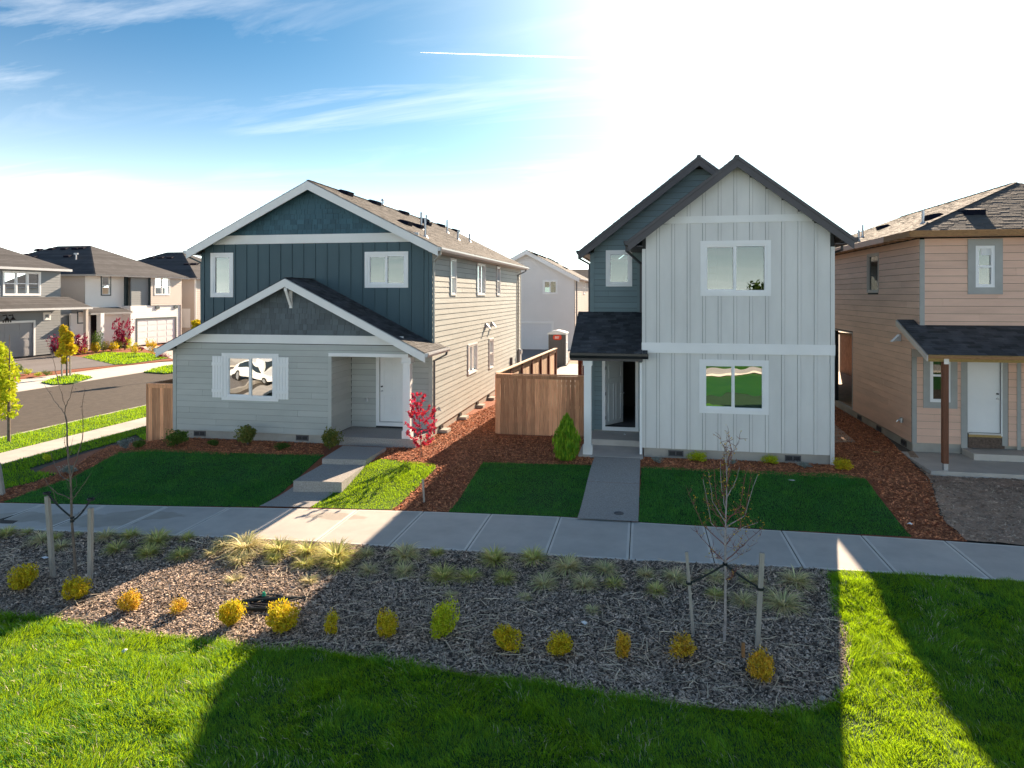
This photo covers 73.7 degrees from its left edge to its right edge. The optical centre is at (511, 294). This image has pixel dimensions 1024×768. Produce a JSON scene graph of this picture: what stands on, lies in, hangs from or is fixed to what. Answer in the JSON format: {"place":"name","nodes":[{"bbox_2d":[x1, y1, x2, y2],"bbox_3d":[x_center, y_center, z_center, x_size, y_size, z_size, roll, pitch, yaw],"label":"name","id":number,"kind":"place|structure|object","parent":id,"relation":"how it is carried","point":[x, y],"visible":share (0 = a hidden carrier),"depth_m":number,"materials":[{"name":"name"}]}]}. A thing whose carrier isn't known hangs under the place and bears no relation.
{"place":"outdoors","nodes":[
{"label":"outdoors","id":0,"kind":"place"},
{"bbox_2d":[4,353,112,373],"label":"driveway","id":1,"kind":"structure","parent":0,"point":[40,363],"depth_m":47.60,"materials":[{"name":"concrete"}]},
{"bbox_2d":[41,374,92,384],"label":"lawn","id":2,"kind":"structure","parent":0,"point":[67,380],"depth_m":37.71,"materials":[{"name":"green plant"}]},
{"bbox_2d":[54,324,78,376],"bbox_3d":[-26.140,3.346,40.098,1.372,3.227,1.062,0,0,29],"label":"street tree","id":3,"kind":"object","parent":2,"relation":"on","point":[67,346],"visible":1,"depth_m":39.88,"materials":[{"name":"yellow plant"}]},
{"bbox_2d":[0,417,145,463],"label":"side street sidewalk","id":4,"kind":"structure","parent":0,"point":[24,452],"depth_m":22.72,"materials":[{"name":"concrete"}]},
{"bbox_2d":[0,405,145,452],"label":"lawn","id":5,"kind":"structure","parent":0,"point":[39,441],"depth_m":24.41,"materials":[{"name":"green plant"}]},
{"bbox_2d":[0,335,22,441],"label":"street tree","id":6,"kind":"object","parent":5,"relation":"on","point":[8,390],"visible":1,"depth_m":22.63,"materials":[{"name":"yellow plant"}]},
{"bbox_2d":[1,426,145,488],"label":"lawn","id":7,"kind":"structure","parent":0,"point":[29,474],"depth_m":19.79,"materials":[{"name":"green plant"}]},
{"bbox_2d":[82,352,167,363],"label":"lawn grass","id":8,"kind":"structure","parent":0,"point":[115,359],"depth_m":51.69,"materials":[{"name":"green plant"}]},
{"bbox_2d":[3,449,323,506],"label":"lawn","id":9,"kind":"structure","parent":0,"point":[260,460],"depth_m":17.74,"materials":[{"name":"green plant"}]},
{"bbox_2d":[311,458,435,509],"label":"lawn","id":10,"kind":"structure","parent":0,"point":[377,494],"depth_m":16.62,"materials":[{"name":"green plant"}]},
{"bbox_2d":[0,503,1023,581],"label":"sidewalk","id":11,"kind":"structure","parent":0,"point":[586,538],"depth_m":13.53,"materials":[{"name":"concrete"}]},
{"bbox_2d":[0,507,991,579],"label":"joint filler","id":12,"kind":"object","parent":11,"relation":"on","point":[2,521],"visible":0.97,"depth_m":13.74,"materials":[{"name":"concrete"}]},
{"bbox_2d":[0,568,1023,767],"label":"lawn","id":13,"kind":"structure","parent":0,"point":[506,719],"depth_m":8.05,"materials":[{"name":"green plant"}]},
{"bbox_2d":[0,529,1023,767],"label":"dry stems","id":14,"kind":"object","parent":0,"point":[607,622],"depth_m":9.81,"materials":[{"name":"plant"}]},
{"bbox_2d":[0,335,1023,713],"bbox_3d":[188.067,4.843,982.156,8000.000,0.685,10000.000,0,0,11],"label":"ground","id":15,"kind":"structure","parent":0,"point":[40,409],"depth_m":31.04,"materials":[{"name":"soil"}]},
{"bbox_2d":[0,247,92,356],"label":"grey house","id":16,"kind":"structure","parent":15,"relation":"on","point":[36,308],"depth_m":52.27,"materials":[{"name":"plastic"}]},
{"bbox_2d":[0,322,32,356],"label":"garage door","id":17,"kind":"structure","parent":16,"relation":"in","point":[21,334],"depth_m":51.28,"materials":[{"name":"grey metal"}]},
{"bbox_2d":[2,271,40,295],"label":"window","id":18,"kind":"structure","parent":16,"relation":"in","point":[15,283],"depth_m":51.46,"materials":[{"name":"glass"}]},
{"bbox_2d":[14,343,172,379],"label":"front garden","id":19,"kind":"object","parent":15,"relation":"on","point":[89,352],"visible":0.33,"depth_m":49.22,"materials":[{"name":"green plant"}]},
{"bbox_2d":[111,317,133,349],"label":"maroon maple","id":20,"kind":"object","parent":19,"relation":"on","point":[119,336],"visible":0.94,"depth_m":59.11,"materials":[{"name":"red plant"}]},
{"bbox_2d":[16,361,172,390],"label":"sidewalk","id":21,"kind":"structure","parent":15,"relation":"on","point":[37,383],"depth_m":42.30,"materials":[{"name":"concrete"}]},
{"bbox_2d":[24,246,188,349],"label":"white and grey house","id":22,"kind":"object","parent":15,"relation":"on","point":[108,287],"visible":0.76,"depth_m":62.23,"materials":[{"name":"paint"}]},
{"bbox_2d":[138,318,174,344],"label":"garage door","id":23,"kind":"structure","parent":22,"relation":"in","point":[158,330],"depth_m":65.25,"materials":[{"name":"white metal"}]},
{"bbox_2d":[154,278,169,294],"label":"window","id":24,"kind":"structure","parent":22,"relation":"in","point":[161,286],"depth_m":65.75,"materials":[{"name":"glass"}]},
{"bbox_2d":[137,252,200,333],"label":"taupe house","id":25,"kind":"structure","parent":15,"relation":"on","point":[178,263],"depth_m":72.12,"materials":[{"name":"paint"}]},
{"bbox_2d":[153,180,528,447],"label":"blue grey house","id":26,"kind":"structure","parent":15,"relation":"on","point":[357,320],"depth_m":21.54,"materials":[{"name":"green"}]},
{"bbox_2d":[210,253,232,296],"bbox_3d":[-9.618,-0.639,22.683,0.834,1.473,0.100,0,0,11],"label":"window","id":27,"kind":"structure","parent":26,"relation":"in","point":[213,256],"depth_m":22.68,"materials":[{"name":"plastic"}]},
{"bbox_2d":[221,353,278,401],"bbox_3d":[-8.025,2.534,20.953,1.911,1.450,0.100,0,0,11],"label":"window","id":28,"kind":"structure","parent":26,"relation":"in","point":[246,376],"depth_m":20.95,"materials":[{"name":"glass"}]},
{"bbox_2d":[365,251,407,287],"bbox_3d":[-3.962,-0.778,21.601,1.448,1.141,0.100,0,0,11],"label":"window","id":29,"kind":"structure","parent":26,"relation":"in","point":[368,284],"depth_m":21.58,"materials":[{"name":"plastic"}]},
{"bbox_2d":[380,357,402,421],"bbox_3d":[-3.733,2.999,21.559,0.922,2.040,0.105,0,0,11],"label":"door","id":30,"kind":"structure","parent":26,"relation":"in","point":[391,368],"depth_m":21.58,"materials":[{"name":"white paint"}]},
{"bbox_2d":[450,258,456,295],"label":"window","id":31,"kind":"structure","parent":26,"relation":"in","point":[453,262],"depth_m":23.80,"materials":[{"name":"glass"}]},
{"bbox_2d":[467,342,477,374],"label":"window","id":32,"kind":"structure","parent":26,"relation":"in","point":[472,359],"depth_m":26.28,"materials":[{"name":"plastic"}]},
{"bbox_2d":[477,263,485,295],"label":"window","id":33,"kind":"structure","parent":26,"relation":"in","point":[481,271],"depth_m":27.99,"materials":[{"name":"plastic"}]},
{"bbox_2d":[0,529,854,713],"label":"planting bed","id":34,"kind":"object","parent":15,"relation":"on","point":[480,627],"visible":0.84,"depth_m":10.78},
{"bbox_2d":[6,562,39,589],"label":"gold shrub","id":35,"kind":"object","parent":34,"relation":"on","point":[21,578],"visible":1,"depth_m":11.75,"materials":[{"name":"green plant"}]},
{"bbox_2d":[44,496,55,577],"bbox_3d":[-8.296,4.414,12.270,0.206,1.570,0.060,0,0,11],"label":"stake","id":36,"kind":"object","parent":34,"relation":"on","point":[50,539],"visible":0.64,"depth_m":12.25,"materials":[{"name":"grey wood"}]},
{"bbox_2d":[43,340,90,575],"bbox_3d":[-8.066,2.940,12.301,1.480,4.284,0.691,0,0,11],"label":"bare sapling","id":37,"kind":"object","parent":34,"relation":"on","point":[72,525],"visible":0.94,"depth_m":12.27,"materials":[{"name":"brown plant"}]},
{"bbox_2d":[59,575,92,599],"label":"gold shrub","id":38,"kind":"object","parent":34,"relation":"on","point":[74,588],"visible":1,"depth_m":11.30,"materials":[{"name":"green plant"}]},
{"bbox_2d":[87,507,93,580],"bbox_3d":[-7.459,4.476,12.079,0.086,1.395,0.060,0,0,11],"label":"stake","id":39,"kind":"object","parent":34,"relation":"on","point":[90,536],"visible":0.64,"depth_m":12.05,"materials":[{"name":"grey wood"}]},
{"bbox_2d":[116,587,143,611],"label":"gold shrub","id":40,"kind":"object","parent":34,"relation":"on","point":[131,599],"visible":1,"depth_m":10.94,"materials":[{"name":"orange plant"}]},
{"bbox_2d":[127,541,162,561],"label":"grass tuft","id":41,"kind":"object","parent":34,"relation":"on","point":[149,551],"visible":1,"depth_m":13.01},
{"bbox_2d":[134,526,175,549],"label":"grass tuft","id":42,"kind":"object","parent":34,"relation":"on","point":[159,536],"visible":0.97,"depth_m":13.51,"materials":[{"name":"green plant"}]},
{"bbox_2d":[215,596,246,626],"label":"gold shrub","id":43,"kind":"object","parent":34,"relation":"on","point":[230,612],"visible":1,"depth_m":10.29,"materials":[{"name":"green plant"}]},
{"bbox_2d":[215,529,272,560],"bbox_3d":[-5.076,4.749,13.085,1.217,0.285,1.229,0,0,5],"label":"grass tuft","id":44,"kind":"object","parent":34,"relation":"on","point":[247,542],"visible":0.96,"depth_m":13.04,"materials":[{"name":"plant"}]},
{"bbox_2d":[237,592,310,611],"bbox_3d":[-3.899,4.958,11.024,1.147,0.109,0.566,0,0,6],"label":"drain basin","id":45,"kind":"object","parent":34,"relation":"on","point":[256,607],"visible":0.71,"depth_m":11.05,"materials":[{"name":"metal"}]},
{"bbox_2d":[254,534,298,560],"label":"grass tuft","id":46,"kind":"object","parent":34,"relation":"on","point":[281,546],"visible":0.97,"depth_m":12.92,"materials":[{"name":"plant"}]},
{"bbox_2d":[264,597,300,634],"bbox_3d":[-3.458,4.832,10.265,0.600,0.467,0.609,0,0,34],"label":"gold shrub","id":47,"kind":"object","parent":34,"relation":"on","point":[281,617],"visible":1,"depth_m":10.20,"materials":[{"name":"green plant"}]},
{"bbox_2d":[290,539,323,558],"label":"grass tuft","id":48,"kind":"object","parent":34,"relation":"on","point":[304,549],"visible":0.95,"depth_m":12.82,"materials":[{"name":"plant"}]},
{"bbox_2d":[323,607,339,634],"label":"gold shrub","id":49,"kind":"object","parent":34,"relation":"on","point":[330,625],"visible":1,"depth_m":10.05,"materials":[{"name":"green plant"}]},
{"bbox_2d":[306,537,361,568],"bbox_3d":[-3.220,4.721,12.605,1.202,0.331,1.078,0,0,9],"label":"grass tuft","id":50,"kind":"object","parent":34,"relation":"on","point":[334,549],"visible":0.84,"depth_m":12.58,"materials":[{"name":"plant"}]},
{"bbox_2d":[374,607,398,638],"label":"gold shrub","id":51,"kind":"object","parent":34,"relation":"on","point":[389,627],"visible":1,"depth_m":9.94,"materials":[{"name":"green plant"}]},
{"bbox_2d":[381,540,426,566],"bbox_3d":[-1.958,4.719,12.559,0.946,0.242,0.965,0,0,-10],"label":"grass tuft","id":52,"kind":"object","parent":34,"relation":"on","point":[406,550],"visible":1,"depth_m":12.52,"materials":[{"name":"green plant"}]},
{"bbox_2d":[419,560,462,587],"bbox_3d":[-1.203,4.819,11.864,0.877,0.242,0.902,0,0,-37],"label":"grass tuft","id":53,"kind":"object","parent":34,"relation":"on","point":[441,574],"visible":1,"depth_m":11.82,"materials":[{"name":"green plant"}]},
{"bbox_2d":[429,595,460,638],"bbox_3d":[-0.988,4.770,10.053,0.490,0.569,0.380,0,0,-31],"label":"gold shrub","id":54,"kind":"object","parent":34,"relation":"on","point":[441,622],"visible":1,"depth_m":9.98,"materials":[{"name":"green plant"}]},
{"bbox_2d":[471,543,514,568],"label":"grass tuft","id":55,"kind":"object","parent":34,"relation":"on","point":[495,555],"visible":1,"depth_m":12.33,"materials":[{"name":"green plant"}]},
{"bbox_2d":[492,623,525,652],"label":"gold shrub","id":56,"kind":"object","parent":34,"relation":"on","point":[504,641],"visible":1,"depth_m":9.56,"materials":[{"name":"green plant"}]},
{"bbox_2d":[515,544,551,567],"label":"grass tuft","id":57,"kind":"object","parent":34,"relation":"on","point":[534,554],"visible":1,"depth_m":12.30,"materials":[{"name":"green plant"}]},
{"bbox_2d":[520,570,561,594],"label":"grass tuft","id":58,"kind":"object","parent":34,"relation":"on","point":[542,580],"visible":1,"depth_m":11.54,"materials":[{"name":"green plant"}]},
{"bbox_2d":[545,630,572,656],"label":"gold shrub","id":59,"kind":"object","parent":34,"relation":"on","point":[557,646],"visible":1,"depth_m":9.46,"materials":[{"name":"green plant"}]},
{"bbox_2d":[542,552,589,579],"bbox_3d":[0.980,4.725,12.011,0.912,0.224,0.921,0,0,37],"label":"grass tuft","id":60,"kind":"object","parent":34,"relation":"on","point":[568,563],"visible":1,"depth_m":11.97,"materials":[{"name":"green plant"}]},
{"bbox_2d":[566,571,603,594],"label":"grass tuft","id":61,"kind":"object","parent":34,"relation":"on","point":[585,582],"visible":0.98,"depth_m":11.49,"materials":[{"name":"green plant"}]},
{"bbox_2d":[588,558,623,577],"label":"grass tuft","id":62,"kind":"object","parent":34,"relation":"on","point":[604,566],"visible":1,"depth_m":11.90,"materials":[{"name":"green plant"}]},
{"bbox_2d":[614,630,630,658],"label":"gold shrub","id":63,"kind":"object","parent":34,"relation":"on","point":[623,648],"visible":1,"depth_m":9.40,"materials":[{"name":"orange plant"}]},
{"bbox_2d":[658,566,693,587],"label":"grass tuft","id":64,"kind":"object","parent":34,"relation":"on","point":[674,574],"visible":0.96,"depth_m":11.59,"materials":[{"name":"green plant"}]},
{"bbox_2d":[664,630,696,659],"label":"gold shrub","id":65,"kind":"object","parent":34,"relation":"on","point":[689,649],"visible":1,"depth_m":9.40,"materials":[{"name":"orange plant"}]},
{"bbox_2d":[685,551,694,634],"bbox_3d":[2.608,4.437,9.987,0.150,1.337,0.036,0,0,11],"label":"stake","id":66,"kind":"object","parent":34,"relation":"on","point":[689,593],"visible":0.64,"depth_m":9.97,"materials":[{"name":"wood"}]},
{"bbox_2d":[686,426,764,642],"bbox_3d":[3.079,3.455,9.837,1.145,3.117,0.864,0,0,11],"label":"bare sapling","id":67,"kind":"object","parent":34,"relation":"on","point":[725,455],"visible":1,"depth_m":9.79,"materials":[{"name":"brown plant"}]},
{"bbox_2d":[727,589,756,612],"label":"grass tuft","id":68,"kind":"object","parent":34,"relation":"on","point":[744,598],"visible":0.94,"depth_m":10.90,"materials":[{"name":"green plant"}]},
{"bbox_2d":[755,552,764,646],"bbox_3d":[3.498,4.378,9.648,0.135,1.459,0.052,0,0,11],"label":"stake","id":69,"kind":"object","parent":34,"relation":"on","point":[759,599],"visible":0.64,"depth_m":9.62,"materials":[{"name":"wood"}]},
{"bbox_2d":[745,644,775,682],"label":"gold shrub","id":70,"kind":"object","parent":34,"relation":"on","point":[760,660],"visible":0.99,"depth_m":8.86,"materials":[{"name":"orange plant"}]},
{"bbox_2d":[751,583,812,620],"bbox_3d":[4.278,4.821,10.836,1.126,0.235,1.092,0,0,-40],"label":"grass tuft","id":71,"kind":"object","parent":34,"relation":"on","point":[783,601],"visible":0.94,"depth_m":10.75,"materials":[{"name":"green plant"}]},
{"bbox_2d":[774,567,821,591],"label":"grass tuft","id":72,"kind":"object","parent":34,"relation":"on","point":[798,577],"visible":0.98,"depth_m":11.36,"materials":[{"name":"green plant"}]},
{"bbox_2d":[0,387,967,541],"bbox_3d":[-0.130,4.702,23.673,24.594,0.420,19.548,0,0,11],"label":"mulch bed","id":73,"kind":"object","parent":15,"relation":"on","point":[81,457],"visible":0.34,"depth_m":17.91,"materials":[{"name":"brown wood"}]},
{"bbox_2d":[0,440,228,502],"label":"bark chips","id":74,"kind":"object","parent":73,"relation":"on","point":[103,453],"visible":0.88,"depth_m":19.55,"materials":[{"name":"brown wood"}]},
{"bbox_2d":[148,383,174,440],"bbox_3d":[-11.072,3.897,21.646,1.040,2.147,0.185,0,0,11],"label":"board fence","id":75,"kind":"object","parent":73,"relation":"on","point":[160,409],"visible":0.69,"depth_m":21.60,"materials":[{"name":"brown wood"}]},
{"bbox_2d":[161,429,188,446],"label":"foundation shrub","id":76,"kind":"object","parent":73,"relation":"on","point":[177,437],"visible":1,"depth_m":20.06,"materials":[{"name":"green plant"}]},
{"bbox_2d":[124,437,323,455],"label":"bark chips","id":77,"kind":"object","parent":73,"relation":"on","point":[267,447],"visible":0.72,"depth_m":20.03,"materials":[{"name":"brown wood"}]},
{"bbox_2d":[231,424,256,444],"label":"foundation shrub","id":78,"kind":"object","parent":73,"relation":"on","point":[248,431],"visible":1,"depth_m":20.20,"materials":[{"name":"green plant"}]},
{"bbox_2d":[260,446,385,506],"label":"front steps","id":79,"kind":"structure","parent":73,"relation":"on","point":[338,470],"depth_m":16.86,"materials":[{"name":"grey concrete"}]},
{"bbox_2d":[321,426,344,449],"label":"foundation shrub","id":80,"kind":"object","parent":73,"relation":"on","point":[331,435],"visible":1,"depth_m":19.57,"materials":[{"name":"green plant"}]},
{"bbox_2d":[404,392,436,456],"bbox_3d":[-2.510,3.581,18.768,0.931,1.811,0.691,0,0,-5],"label":"red maple","id":81,"kind":"object","parent":73,"relation":"on","point":[418,404],"visible":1,"depth_m":18.82,"materials":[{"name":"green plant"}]},
{"bbox_2d":[377,405,593,511],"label":"bark chips","id":82,"kind":"object","parent":73,"relation":"on","point":[499,452],"visible":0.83,"depth_m":19.17,"materials":[{"name":"brown wood"}]},
{"bbox_2d":[495,348,556,400],"bbox_3d":[0.795,3.616,27.160,0.150,2.167,10.458,0,0,14],"label":"board fence","id":83,"kind":"object","parent":73,"relation":"on","point":[544,362],"visible":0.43,"depth_m":28.47,"materials":[{"name":"brown wood"}]},
{"bbox_2d":[495,373,583,436],"bbox_3d":[0.956,3.642,21.756,3.055,2.177,0.185,0,0,11],"label":"board fence","id":84,"kind":"object","parent":73,"relation":"on","point":[517,406],"visible":0.71,"depth_m":21.73,"materials":[{"name":"brown wood"}]},
{"bbox_2d":[552,413,580,461],"bbox_3d":[1.470,3.887,18.470,0.823,1.443,0.797,0,0,-15],"label":"arborvitae","id":85,"kind":"object","parent":73,"relation":"on","point":[566,448],"visible":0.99,"depth_m":18.31,"materials":[{"name":"green plant"}]},
{"bbox_2d":[557,364,577,386],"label":"back drive","id":86,"kind":"structure","parent":15,"relation":"on","point":[570,369],"depth_m":40.18,"materials":[{"name":"concrete"}]},
{"bbox_2d":[547,329,568,365],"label":"portable toilet","id":87,"kind":"object","parent":86,"relation":"on","point":[558,339],"visible":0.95,"depth_m":42.81,"materials":[{"name":"grey plastic"}]},
{"bbox_2d":[578,456,639,521],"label":"front walk","id":88,"kind":"structure","parent":15,"relation":"on","point":[604,498],"depth_m":16.06,"materials":[{"name":"grey concrete"}]},
{"bbox_2d":[569,155,858,464],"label":"light grey house","id":89,"kind":"structure","parent":15,"relation":"on","point":[705,319],"depth_m":18.50,"materials":[{"name":"white paint"}]},
{"bbox_2d":[605,361,623,424],"bbox_3d":[3.246,3.081,21.627,0.934,2.030,0.115,0,0,-44],"label":"door","id":90,"kind":"structure","parent":89,"relation":"in","point":[614,392],"depth_m":21.61,"materials":[{"name":"white paint"}]},
{"bbox_2d":[606,250,631,286],"bbox_3d":[3.334,-0.808,21.272,0.810,1.131,0.100,0,0,11],"label":"window","id":91,"kind":"structure","parent":89,"relation":"in","point":[608,252],"depth_m":21.24,"materials":[{"name":"plastic"}]},
{"bbox_2d":[699,359,768,414],"bbox_3d":[5.977,2.494,18.425,1.789,1.453,0.100,0,0,11],"label":"window","id":92,"kind":"structure","parent":89,"relation":"in","point":[725,386],"depth_m":18.41,"materials":[{"name":"glass"}]},
{"bbox_2d":[700,240,770,295],"bbox_3d":[6.014,-0.700,18.402,1.819,1.491,0.130,0,0,11],"label":"window","id":93,"kind":"structure","parent":89,"relation":"in","point":[704,245],"depth_m":18.36,"materials":[{"name":"plastic"}]},
{"bbox_2d":[835,182,1023,479],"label":"tan unfinished house","id":94,"kind":"structure","parent":15,"relation":"on","point":[929,316],"depth_m":19.21,"materials":[{"name":"beige wood"}]},
{"bbox_2d":[867,252,878,292],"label":"window","id":95,"kind":"structure","parent":94,"relation":"in","point":[872,259],"depth_m":22.86,"materials":[{"name":"grey glass"}]},
{"bbox_2d":[923,357,956,408],"bbox_3d":[12.141,2.304,19.380,0.874,1.850,0.104,0,0,11],"label":"window","id":96,"kind":"structure","parent":94,"relation":"in","point":[928,401],"depth_m":19.38,"materials":[{"name":"plastic"}]},
{"bbox_2d":[969,362,999,432],"bbox_3d":[13.253,2.870,19.172,0.810,2.030,0.105,0,0,11],"label":"door","id":97,"kind":"structure","parent":94,"relation":"in","point":[984,377],"depth_m":19.17,"materials":[{"name":"white paint"}]},
{"bbox_2d":[967,238,1002,293],"bbox_3d":[12.922,-0.759,18.671,0.856,1.519,0.104,0,0,11],"label":"window","id":98,"kind":"structure","parent":94,"relation":"in","point":[995,245],"depth_m":18.63,"materials":[{"name":"plastic"}]},
{"bbox_2d":[0,0,1023,268],"label":"sky","id":99,"kind":"structure","parent":0,"point":[133,129],"materials":[{"name":"blue"}]},
{"bbox_2d":[449,461,590,516],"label":"lawn","id":100,"kind":"structure","parent":0,"point":[537,484],"depth_m":16.23,"materials":[{"name":"green plant"}]},
{"bbox_2d":[510,250,587,349],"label":"pale house","id":101,"kind":"structure","parent":0,"point":[554,294],"depth_m":55.54,"materials":[{"name":"paint"}]},
{"bbox_2d":[521,323,550,349],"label":"garage door","id":102,"kind":"structure","parent":101,"relation":"in","point":[533,335],"depth_m":55.67,"materials":[{"name":"white metal"}]},
{"bbox_2d":[420,52,721,62],"bbox_3d":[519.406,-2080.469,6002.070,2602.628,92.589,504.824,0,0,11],"label":"contrail","id":103,"kind":"object","parent":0,"point":[581,57],"visible":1,"depth_m":5995.57,"materials":[{"name":"white"}]},
{"bbox_2d":[638,466,911,536],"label":"lawn","id":104,"kind":"structure","parent":0,"point":[800,509],"depth_m":15.15,"materials":[{"name":"green plant"}]},
{"bbox_2d":[908,451,1023,544],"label":"bare dirt","id":105,"kind":"structure","parent":0,"point":[973,503],"depth_m":15.05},
{"bbox_2d":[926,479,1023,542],"bbox_3d":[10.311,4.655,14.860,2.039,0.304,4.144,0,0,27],"label":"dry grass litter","id":106,"kind":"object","parent":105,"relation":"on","point":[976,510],"visible":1,"depth_m":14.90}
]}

